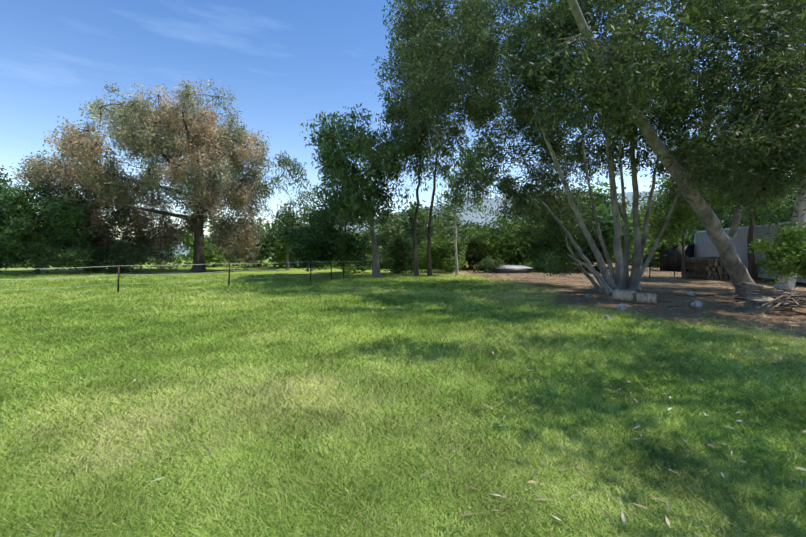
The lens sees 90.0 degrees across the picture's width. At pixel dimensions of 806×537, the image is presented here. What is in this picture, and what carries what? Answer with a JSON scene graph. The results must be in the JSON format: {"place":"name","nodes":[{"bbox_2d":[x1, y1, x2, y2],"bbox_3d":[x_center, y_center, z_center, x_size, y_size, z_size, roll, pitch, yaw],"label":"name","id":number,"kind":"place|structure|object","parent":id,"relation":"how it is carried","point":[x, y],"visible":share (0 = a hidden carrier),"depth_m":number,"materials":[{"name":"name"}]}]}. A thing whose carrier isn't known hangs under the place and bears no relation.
{"place":"outdoors","nodes":[
{"label":"outdoors","id":0,"kind":"place"},
{"bbox_2d":[0,0,804,238],"label":"sky","id":1,"kind":"structure","parent":0,"point":[284,62],"materials":[{"name":"blue"}]},
{"bbox_2d":[0,272,805,536],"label":"lawn grass","id":2,"kind":"structure","parent":0,"point":[55,502],"depth_m":3.59,"materials":[{"name":"green plant"}]},
{"bbox_2d":[0,189,805,536],"bbox_3d":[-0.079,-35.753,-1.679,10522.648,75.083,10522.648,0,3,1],"label":"ground","id":3,"kind":"structure","parent":0,"point":[606,301],"depth_m":10.01,"materials":[{"name":"green plant"}]},
{"bbox_2d":[7,260,370,289],"bbox_3d":[-9.938,0.258,13.946,22.376,0.711,0.092,-2,4,-42],"label":"fence","id":4,"kind":"object","parent":3,"relation":"on","point":[171,274],"visible":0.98,"depth_m":15.03,"materials":[{"name":"black metal"}]},
{"bbox_2d":[0,0,798,279],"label":"trees","id":5,"kind":"object","parent":3,"relation":"on","point":[357,207],"depth_m":23.75,"materials":[{"name":"green plant"}]},
{"bbox_2d":[117,256,686,292],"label":"fence posts","id":6,"kind":"object","parent":3,"relation":"on","point":[343,272],"visible":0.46,"depth_m":18.92,"materials":[{"name":"black metal"}]},
{"bbox_2d":[0,181,805,283],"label":"shrub foliage","id":7,"kind":"object","parent":3,"relation":"on","point":[320,247],"visible":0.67,"depth_m":25.81,"materials":[{"name":"green plant"}]},
{"bbox_2d":[2,268,805,536],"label":"fallen leaves","id":8,"kind":"object","parent":3,"relation":"on","point":[576,272],"visible":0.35,"depth_m":12.48,"materials":[{"name":"brown plant"}]},
{"bbox_2d":[311,262,662,278],"bbox_3d":[5.254,-0.028,21.130,19.627,0.903,1.337,0,3,-9],"label":"fence netting","id":9,"kind":"object","parent":3,"relation":"on","point":[338,265],"visible":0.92,"depth_m":20.08,"materials":[{"name":"black metal"}]},
{"bbox_2d":[492,265,530,272],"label":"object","id":10,"kind":"structure","parent":3,"relation":"on","point":[515,269],"depth_m":25.74,"materials":[{"name":"white"}]},
{"bbox_2d":[374,0,805,293],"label":"trees","id":11,"kind":"object","parent":3,"relation":"on","point":[710,14],"depth_m":11.82,"materials":[{"name":"green plant"}]},
{"bbox_2d":[480,257,805,335],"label":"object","id":12,"kind":"object","parent":3,"relation":"on","point":[758,298],"visible":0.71,"depth_m":11.56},
{"bbox_2d":[694,221,805,282],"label":"building","id":13,"kind":"structure","parent":3,"relation":"on","point":[704,246],"depth_m":21.59,"materials":[{"name":"paint"}]},
{"bbox_2d":[660,245,805,285],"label":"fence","id":14,"kind":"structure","parent":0,"point":[667,262],"depth_m":27.72,"materials":[{"name":"black metal"}]}
]}

